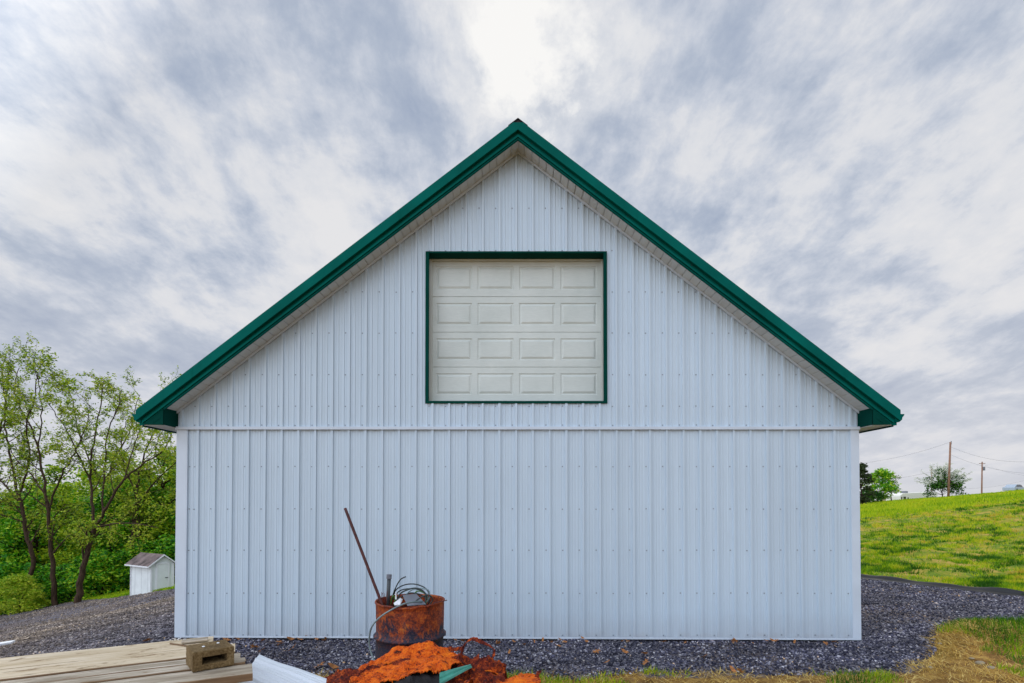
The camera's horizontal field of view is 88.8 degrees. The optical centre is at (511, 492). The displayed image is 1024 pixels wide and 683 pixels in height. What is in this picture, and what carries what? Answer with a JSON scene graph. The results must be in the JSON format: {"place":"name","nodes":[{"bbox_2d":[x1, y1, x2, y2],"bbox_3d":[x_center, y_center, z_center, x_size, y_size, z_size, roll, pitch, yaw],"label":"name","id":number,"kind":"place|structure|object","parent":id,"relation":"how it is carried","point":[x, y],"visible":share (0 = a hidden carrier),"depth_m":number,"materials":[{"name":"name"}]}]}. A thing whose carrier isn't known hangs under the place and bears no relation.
{"place":"outdoors","nodes":[
{"label":"outdoors","id":0,"kind":"place"},
{"bbox_2d":[240,654,325,682],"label":"roofing sheet","id":1,"kind":"object","parent":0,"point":[266,670],"visible":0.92,"depth_m":3.47,"materials":[{"name":"white metal"}]},
{"bbox_2d":[0,498,1023,682],"bbox_3d":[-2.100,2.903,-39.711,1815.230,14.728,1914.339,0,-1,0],"label":"ground","id":2,"kind":"structure","parent":0,"point":[629,678],"depth_m":6.84,"materials":[{"name":"grey gravel"}]},
{"bbox_2d":[0,586,6,613],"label":"bright shrub","id":3,"kind":"object","parent":2,"relation":"on","point":[1,603],"visible":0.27,"depth_m":29.56,"materials":[{"name":"green plant"}]},
{"bbox_2d":[0,562,32,614],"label":"undergrowth shrub","id":4,"kind":"object","parent":2,"relation":"on","point":[3,570],"visible":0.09,"depth_m":31.62,"materials":[{"name":"green plant"}]},
{"bbox_2d":[0,516,37,563],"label":"woodland tree","id":5,"kind":"object","parent":2,"relation":"on","point":[15,537],"visible":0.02,"depth_m":35.47,"materials":[{"name":"green plant"}]},
{"bbox_2d":[0,332,45,520],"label":"spring tree","id":6,"kind":"object","parent":2,"relation":"on","point":[2,464],"visible":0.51,"depth_m":30.74,"materials":[{"name":"green plant"}]},
{"bbox_2d":[0,490,46,608],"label":"woodland tree","id":7,"kind":"object","parent":2,"relation":"on","point":[7,503],"visible":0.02,"depth_m":42.65,"materials":[{"name":"green plant"}]},
{"bbox_2d":[0,573,50,615],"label":"bright shrub","id":8,"kind":"object","parent":2,"relation":"on","point":[20,583],"visible":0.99,"depth_m":27.16,"materials":[{"name":"green plant"}]},
{"bbox_2d":[6,485,51,553],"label":"woodland tree","id":9,"kind":"object","parent":2,"relation":"on","point":[34,492],"visible":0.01,"depth_m":45.48,"materials":[{"name":"green plant"}]},
{"bbox_2d":[0,501,58,568],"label":"woodland tree","id":10,"kind":"object","parent":2,"relation":"on","point":[18,546],"visible":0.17,"depth_m":34.85,"materials":[{"name":"green plant"}]},
{"bbox_2d":[4,563,65,606],"bbox_3d":[-27.803,5.714,30.925,3.256,2.989,3.182,1,-1,-43],"label":"undergrowth shrub","id":11,"kind":"object","parent":2,"relation":"on","point":[38,574],"visible":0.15,"depth_m":30.71,"materials":[{"name":"green plant"}]},
{"bbox_2d":[0,343,75,611],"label":"spring tree","id":12,"kind":"object","parent":2,"relation":"on","point":[25,526],"visible":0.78,"depth_m":28.89,"materials":[{"name":"green plant"}]},
{"bbox_2d":[0,489,79,601],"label":"woodland tree","id":13,"kind":"object","parent":2,"relation":"on","point":[11,529],"visible":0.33,"depth_m":33.69,"materials":[{"name":"green plant"}]},
{"bbox_2d":[21,489,74,597],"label":"woodland tree","id":14,"kind":"object","parent":2,"relation":"on","point":[60,513],"visible":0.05,"depth_m":42.03,"materials":[{"name":"green plant"}]},
{"bbox_2d":[17,464,89,512],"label":"woodland tree","id":15,"kind":"object","parent":2,"relation":"on","point":[48,472],"visible":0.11,"depth_m":53.33,"materials":[{"name":"green plant"}]},
{"bbox_2d":[0,342,127,605],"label":"spring tree","id":16,"kind":"object","parent":2,"relation":"on","point":[47,505],"visible":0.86,"depth_m":27.92,"materials":[{"name":"green plant"}]},
{"bbox_2d":[24,482,106,566],"bbox_3d":[-30.757,3.646,36.522,4.661,8.748,4.667,0,-1,-14],"label":"woodland tree","id":17,"kind":"object","parent":2,"relation":"on","point":[65,500],"visible":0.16,"depth_m":35.91,"materials":[{"name":"green plant"}]},
{"bbox_2d":[38,563,97,606],"bbox_3d":[-25.769,5.414,30.417,2.828,2.657,2.894,0,-1,16],"label":"undergrowth shrub","id":18,"kind":"object","parent":2,"relation":"on","point":[63,591],"visible":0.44,"depth_m":29.88,"materials":[{"name":"green plant"}]},
{"bbox_2d":[33,507,122,589],"bbox_3d":[-28.711,4.129,35.257,5.353,6.467,6.064,1,-1,-29],"label":"woodland tree","id":19,"kind":"object","parent":2,"relation":"on","point":[64,556],"visible":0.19,"depth_m":33.91,"materials":[{"name":"green plant"}]},
{"bbox_2d":[63,552,100,597],"bbox_3d":[-26.864,5.393,32.971,3.618,3.322,3.535,0,-1,19],"label":"undergrowth shrub","id":20,"kind":"object","parent":2,"relation":"on","point":[78,561],"visible":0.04,"depth_m":32.21,"materials":[{"name":"green plant"}]},
{"bbox_2d":[1,369,175,602],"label":"spring tree","id":21,"kind":"object","parent":2,"relation":"on","point":[93,523],"visible":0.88,"depth_m":26.82,"materials":[{"name":"green plant"}]},
{"bbox_2d":[37,366,142,547],"bbox_3d":[-28.637,-0.878,35.892,5.541,16.049,4.366,0,-1,0],"label":"spring tree","id":22,"kind":"object","parent":2,"relation":"on","point":[122,415],"visible":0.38,"depth_m":35.79,"materials":[{"name":"green plant"}]},
{"bbox_2d":[57,547,129,601],"bbox_3d":[-23.146,4.648,29.372,3.437,3.155,3.359,0,-1,0],"label":"undergrowth shrub","id":23,"kind":"object","parent":2,"relation":"on","point":[96,558],"visible":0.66,"depth_m":28.80,"materials":[{"name":"green plant"}]},
{"bbox_2d":[57,451,145,549],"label":"woodland tree","id":24,"kind":"object","parent":2,"relation":"on","point":[83,476],"visible":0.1,"depth_m":42.45,"materials":[{"name":"green plant"}]},
{"bbox_2d":[85,544,120,593],"bbox_3d":[-26.144,5.151,33.856,3.889,3.654,3.979,1,-1,-40],"label":"undergrowth shrub","id":25,"kind":"object","parent":2,"relation":"on","point":[105,548],"visible":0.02,"depth_m":33.82,"materials":[{"name":"green plant"}]},
{"bbox_2d":[88,550,134,592],"bbox_3d":[-22.457,4.678,29.973,3.075,2.823,3.005,-1,-1,31],"label":"undergrowth shrub","id":26,"kind":"object","parent":2,"relation":"on","point":[121,557],"visible":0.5,"depth_m":29.34,"materials":[{"name":"green plant"}]},
{"bbox_2d":[68,477,159,592],"bbox_3d":[-26.012,2.969,34.011,5.250,7.904,5.083,0,-1,-14],"label":"woodland tree","id":27,"kind":"object","parent":2,"relation":"on","point":[106,499],"visible":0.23,"depth_m":33.39,"materials":[{"name":"green plant"}]},
{"bbox_2d":[60,585,174,603],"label":"verge grass","id":28,"kind":"structure","parent":2,"relation":"on","point":[117,594],"depth_m":26.14,"materials":[{"name":"green plant"}]},
{"bbox_2d":[0,636,252,682],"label":"wooden deck","id":29,"kind":"object","parent":2,"relation":"on","point":[160,662],"visible":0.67,"depth_m":2.95,"materials":[{"name":"brown wood"}]},
{"bbox_2d":[181,637,207,643],"bbox_3d":[-2.112,0.988,3.482,0.150,0.014,0.070,1,-1,-29],"label":"wood offcut","id":30,"kind":"object","parent":29,"relation":"on","point":[194,640],"visible":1,"depth_m":3.47,"materials":[{"name":"brown wood"}]},
{"bbox_2d":[186,640,233,671],"bbox_3d":[-1.732,0.934,2.997,0.208,0.111,0.203,1,-1,-41],"label":"concrete block","id":31,"kind":"object","parent":29,"relation":"on","point":[199,657],"depth_m":2.95,"materials":[{"name":"beige concrete"}]},
{"bbox_2d":[88,482,175,574],"bbox_3d":[-24.631,2.979,34.996,6.041,7.369,6.429,0,-1,16],"label":"woodland tree","id":32,"kind":"object","parent":2,"relation":"on","point":[123,529],"visible":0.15,"depth_m":33.94,"materials":[{"name":"green plant"}]},
{"bbox_2d":[109,538,160,588],"bbox_3d":[-21.798,4.373,30.881,3.535,3.322,3.618,1,-1,-28],"label":"undergrowth shrub","id":33,"kind":"object","parent":2,"relation":"on","point":[146,546],"visible":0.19,"depth_m":30.53,"materials":[{"name":"green plant"}]},
{"bbox_2d":[99,365,181,545],"bbox_3d":[-21.655,-1.014,32.840,8.214,14.421,4.594,0,-1,0],"label":"spring tree","id":34,"kind":"object","parent":2,"relation":"on","point":[135,517],"visible":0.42,"depth_m":32.73,"materials":[{"name":"green plant"}]},
{"bbox_2d":[116,448,175,546],"bbox_3d":[-23.573,1.714,34.920,5.575,9.538,5.568,1,-1,-39],"label":"woodland tree","id":35,"kind":"object","parent":2,"relation":"on","point":[163,525],"visible":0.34,"depth_m":34.36,"materials":[{"name":"green plant"}]},
{"bbox_2d":[124,552,174,595],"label":"garden shed","id":36,"kind":"structure","parent":2,"relation":"on","point":[149,572],"depth_m":22.27,"materials":[{"name":"paint"}]},
{"bbox_2d":[156,562,169,588],"bbox_3d":[-14.839,3.676,22.205,0.492,1.339,0.051,1,-1,-44],"label":"door","id":37,"kind":"structure","parent":36,"relation":"in","point":[163,569],"depth_m":22.20,"materials":[{"name":"paint"}]},
{"bbox_2d":[142,533,174,581],"bbox_3d":[-20.086,4.057,30.886,3.618,3.322,3.535,0,-1,-12],"label":"undergrowth shrub","id":38,"kind":"object","parent":2,"relation":"on","point":[168,547],"visible":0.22,"depth_m":30.30,"materials":[{"name":"green plant"}]},
{"bbox_2d":[141,485,175,557],"bbox_3d":[-23.207,2.628,37.587,5.783,7.382,6.551,0,-1,18],"label":"woodland tree","id":39,"kind":"object","parent":2,"relation":"on","point":[167,502],"visible":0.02,"depth_m":36.55,"materials":[{"name":"green plant"}]},
{"bbox_2d":[142,454,175,541],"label":"woodland tree","id":40,"kind":"object","parent":2,"relation":"on","point":[165,485],"visible":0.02,"depth_m":42.43,"materials":[{"name":"green plant"}]},
{"bbox_2d":[166,487,175,530],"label":"woodland tree","id":41,"kind":"object","parent":2,"relation":"on","point":[173,517],"visible":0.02,"depth_m":33.72,"materials":[{"name":"green plant"}]},
{"bbox_2d":[325,668,361,682],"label":"rusted sheet","id":42,"kind":"object","parent":2,"relation":"on","point":[341,676],"visible":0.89,"depth_m":3.62,"materials":[{"name":"orange metal"}]},
{"bbox_2d":[349,640,460,682],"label":"rusted sheet","id":43,"kind":"object","parent":2,"relation":"on","point":[434,663],"visible":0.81,"depth_m":3.61,"materials":[{"name":"orange metal"}]},
{"bbox_2d":[362,662,385,672],"bbox_3d":[-0.974,1.289,3.669,0.218,0.129,0.145,1,-1,-31],"label":"rusted plate","id":44,"kind":"object","parent":43,"relation":"on","point":[373,666],"visible":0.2,"depth_m":3.71,"materials":[{"name":"orange metal"}]},
{"bbox_2d":[385,658,409,665],"bbox_3d":[-0.897,1.279,3.807,0.328,0.152,0.052,0,-1,11],"label":"torn strip","id":45,"kind":"object","parent":43,"relation":"on","point":[397,662],"visible":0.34,"depth_m":3.79,"materials":[{"name":"orange metal"}]},
{"bbox_2d":[411,647,444,659],"bbox_3d":[-0.619,1.207,3.768,0.264,0.129,0.137,0,-1,15],"label":"rusted plate","id":46,"kind":"object","parent":43,"relation":"on","point":[419,653],"visible":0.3,"depth_m":3.80,"materials":[{"name":"orange metal"}]},
{"bbox_2d":[446,646,461,651],"bbox_3d":[-0.469,1.223,4.069,0.279,0.086,0.068,-1,-1,33],"label":"torn strip","id":47,"kind":"object","parent":43,"relation":"on","point":[450,649],"visible":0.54,"depth_m":4.07,"materials":[{"name":"brown metal"}]},
{"bbox_2d":[373,594,445,659],"bbox_3d":[-0.888,1.377,4.537,0.626,0.889,0.628,0,-1,0],"label":"oil drum","id":48,"kind":"object","parent":2,"relation":"on","point":[407,626],"visible":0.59,"depth_m":4.30,"materials":[{"name":"metal"}]},
{"bbox_2d":[344,508,383,604],"bbox_3d":[-1.207,0.689,4.445,0.490,1.114,0.024,0,-1,11],"label":"metal rod","id":49,"kind":"object","parent":48,"relation":"in","point":[363,557],"visible":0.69,"depth_m":4.45,"materials":[{"name":"brown metal"}]},
{"bbox_2d":[386,574,391,605],"bbox_3d":[-1.088,0.915,4.599,0.058,0.384,0.058,0,-1,0],"label":"conduit pipe","id":50,"kind":"object","parent":48,"relation":"in","point":[388,577],"visible":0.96,"depth_m":4.59,"materials":[{"name":"grey metal"}]},
{"bbox_2d":[368,601,422,659],"bbox_3d":[-0.946,1.153,4.280,0.443,0.514,0.141,0,-1,-15],"label":"hanging cable","id":51,"kind":"object","parent":48,"relation":"hanging from","point":[377,619],"visible":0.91,"depth_m":4.25,"materials":[{"name":"grey rubber"}]},
{"bbox_2d":[394,598,402,605],"bbox_3d":[-0.971,0.928,4.426,0.066,0.046,0.124,0,-1,0],"label":"plastic scrap","id":52,"kind":"object","parent":48,"relation":"in","point":[398,602],"visible":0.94,"depth_m":4.43,"materials":[{"name":"white plastic"}]},
{"bbox_2d":[392,576,405,599],"bbox_3d":[-0.997,0.841,4.519,0.185,0.239,0.052,-1,-1,35],"label":"cable","id":53,"kind":"object","parent":48,"relation":"in","point":[396,585],"visible":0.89,"depth_m":4.49,"materials":[{"name":"rubber"}]},
{"bbox_2d":[392,583,429,603],"bbox_3d":[-0.880,0.881,4.570,0.399,0.166,0.051,0,-1,21],"label":"cable","id":54,"kind":"object","parent":48,"relation":"in","point":[412,584],"visible":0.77,"depth_m":4.57,"materials":[{"name":"rubber"}]},
{"bbox_2d":[393,588,428,600],"bbox_3d":[-0.881,0.910,4.633,0.380,0.113,0.061,0,-1,24],"label":"cable","id":55,"kind":"object","parent":48,"relation":"in","point":[408,588],"visible":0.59,"depth_m":4.67,"materials":[{"name":"rubber"}]},
{"bbox_2d":[398,592,429,602],"bbox_3d":[-0.880,0.935,4.621,0.336,0.100,0.026,0,-1,11],"label":"cable","id":56,"kind":"object","parent":48,"relation":"in","point":[412,593],"visible":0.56,"depth_m":4.62,"materials":[{"name":"rubber"}]},
{"bbox_2d":[403,594,425,605],"bbox_3d":[-0.834,0.916,4.455,0.155,0.059,0.253,0,-1,-21],"label":"metal plate","id":57,"kind":"object","parent":48,"relation":"in","point":[410,597],"visible":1,"depth_m":4.45,"materials":[{"name":"grey paint"}]},
{"bbox_2d":[395,587,426,602],"bbox_3d":[-0.862,0.879,4.445,0.294,0.141,0.028,0,-1,15],"label":"cable","id":58,"kind":"object","parent":57,"relation":"on","point":[410,589],"visible":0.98,"depth_m":4.43,"materials":[{"name":"rubber"}]},
{"bbox_2d":[403,588,429,602],"bbox_3d":[-0.819,0.887,4.530,0.321,0.117,0.051,-1,-1,36],"label":"cable","id":59,"kind":"object","parent":48,"relation":"in","point":[421,588],"visible":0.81,"depth_m":4.50,"materials":[{"name":"grey plastic"}]},
{"bbox_2d":[415,594,432,604],"bbox_3d":[-0.745,0.908,4.399,0.165,0.094,0.032,0,-1,-18],"label":"cable","id":60,"kind":"object","parent":48,"relation":"in","point":[424,596],"visible":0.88,"depth_m":4.40,"materials":[{"name":"black rubber"}]},
{"bbox_2d":[382,670,442,682],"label":"charred scrap","id":61,"kind":"object","parent":2,"relation":"on","point":[429,676],"visible":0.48,"depth_m":3.39,"materials":[{"name":"black metal"}]},
{"bbox_2d":[445,653,506,682],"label":"rusted sheet","id":62,"kind":"object","parent":2,"relation":"on","point":[471,676],"visible":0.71,"depth_m":3.50,"materials":[{"name":"brown metal"}]},
{"bbox_2d":[439,664,471,682],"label":"sheet offcut","id":63,"kind":"object","parent":62,"relation":"on","point":[445,676],"visible":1,"depth_m":3.40,"materials":[{"name":"teal metal"}]},
{"bbox_2d":[460,637,495,664],"bbox_3d":[-0.248,1.170,3.785,0.241,0.210,0.185,0,-1,-15],"label":"curled strip","id":64,"kind":"object","parent":62,"relation":"on","point":[476,639],"visible":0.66,"depth_m":3.83,"materials":[{"name":"brown metal"}]},
{"bbox_2d":[465,654,501,674],"bbox_3d":[-0.198,1.213,3.544,0.235,0.194,0.132,0,-1,19],"label":"rusted plate","id":65,"kind":"object","parent":62,"relation":"on","point":[481,665],"visible":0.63,"depth_m":3.56,"materials":[{"name":"brown metal"}]},
{"bbox_2d":[0,578,1023,680],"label":"gravel","id":66,"kind":"structure","parent":2,"relation":"on","point":[157,604],"depth_m":6.98,"materials":[{"name":"grey gravel"}]},
{"bbox_2d":[0,640,14,645],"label":"trim board","id":67,"kind":"object","parent":66,"relation":"on","point":[7,642],"depth_m":7.97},
{"bbox_2d":[328,663,338,668],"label":"dry leaf","id":68,"kind":"object","parent":66,"relation":"on","point":[333,666],"visible":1,"depth_m":5.86,"materials":[{"name":"brown plant"}]},
{"bbox_2d":[132,118,903,639],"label":"barn","id":69,"kind":"structure","parent":66,"relation":"on","point":[518,378],"depth_m":7.14,"materials":[{"name":"paint"}]},
{"bbox_2d":[425,251,606,403],"bbox_3d":[0.068,-2.283,7.281,2.644,2.198,0.269,0,-1,0],"label":"loft door","id":70,"kind":"structure","parent":69,"relation":"in","point":[524,327],"depth_m":7.36,"materials":[{"name":"metal"}]},
{"bbox_2d":[496,673,540,682],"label":"rusted sheet","id":71,"kind":"object","parent":2,"relation":"on","point":[523,678],"visible":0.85,"depth_m":3.35,"materials":[{"name":"orange metal"}]},
{"bbox_2d":[316,618,1023,682],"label":"dry straw","id":72,"kind":"object","parent":2,"relation":"on","point":[936,662],"visible":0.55,"depth_m":5.76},
{"bbox_2d":[506,614,1023,682],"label":"foreground grass","id":73,"kind":"structure","parent":2,"relation":"on","point":[1002,621],"depth_m":6.02,"materials":[{"name":"green plant"}]},
{"bbox_2d":[859,462,876,503],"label":"purple leaved tree","id":74,"kind":"object","parent":2,"relation":"on","point":[864,475],"visible":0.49,"depth_m":61.66,"materials":[{"name":"green plant"}]},
{"bbox_2d":[860,489,885,502],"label":"dark bush","id":75,"kind":"object","parent":2,"relation":"on","point":[879,496],"visible":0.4,"depth_m":68.90,"materials":[{"name":"green plant"}]},
{"bbox_2d":[863,467,900,498],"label":"round tree","id":76,"kind":"object","parent":2,"relation":"on","point":[881,474],"visible":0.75,"depth_m":69.34,"materials":[{"name":"green plant"}]},
{"bbox_2d":[887,473,901,500],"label":"sparse tree","id":77,"kind":"object","parent":2,"relation":"on","point":[894,481],"visible":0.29,"depth_m":70.79,"materials":[{"name":"green plant"}]},
{"bbox_2d":[886,491,936,500],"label":"travel trailer","id":78,"kind":"object","parent":2,"relation":"on","point":[904,495],"visible":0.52,"depth_m":94.58,"materials":[{"name":"white metal"}]},
{"bbox_2d":[860,500,1023,594],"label":"hill grass","id":79,"kind":"structure","parent":2,"relation":"on","point":[1014,580],"depth_m":19.21,"materials":[{"name":"green plant"}]},
{"bbox_2d":[860,489,1023,518],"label":"tall meadow grass","id":80,"kind":"structure","parent":2,"relation":"on","point":[899,506],"depth_m":41.39,"materials":[{"name":"green plant"}]},
{"bbox_2d":[861,574,1023,596],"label":"silt fence","id":81,"kind":"object","parent":2,"relation":"on","point":[1003,591],"visible":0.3,"depth_m":11.59,"materials":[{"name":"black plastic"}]},
{"bbox_2d":[914,462,972,496],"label":"blossom tree","id":82,"kind":"object","parent":2,"relation":"on","point":[940,475],"visible":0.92,"depth_m":71.39,"materials":[{"name":"green plant"}]},
{"bbox_2d":[947,441,951,496],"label":"utility pole","id":83,"kind":"object","parent":2,"relation":"on","point":[949,471],"visible":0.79,"depth_m":65.99,"materials":[{"name":"grey paint"}]},
{"bbox_2d":[979,462,984,492],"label":"utility pole","id":84,"kind":"object","parent":2,"relation":"on","point":[982,467],"visible":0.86,"depth_m":119.98,"materials":[{"name":"grey paint"}]},
{"bbox_2d":[1002,484,1023,490],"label":"parked car","id":85,"kind":"object","parent":2,"relation":"on","point":[1009,487],"visible":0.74,"depth_m":99.64,"materials":[{"name":"silver metal"}]},
{"bbox_2d":[0,0,1023,498],"label":"sky","id":86,"kind":"structure","parent":0,"point":[171,171],"materials":[{"name":"grey"}]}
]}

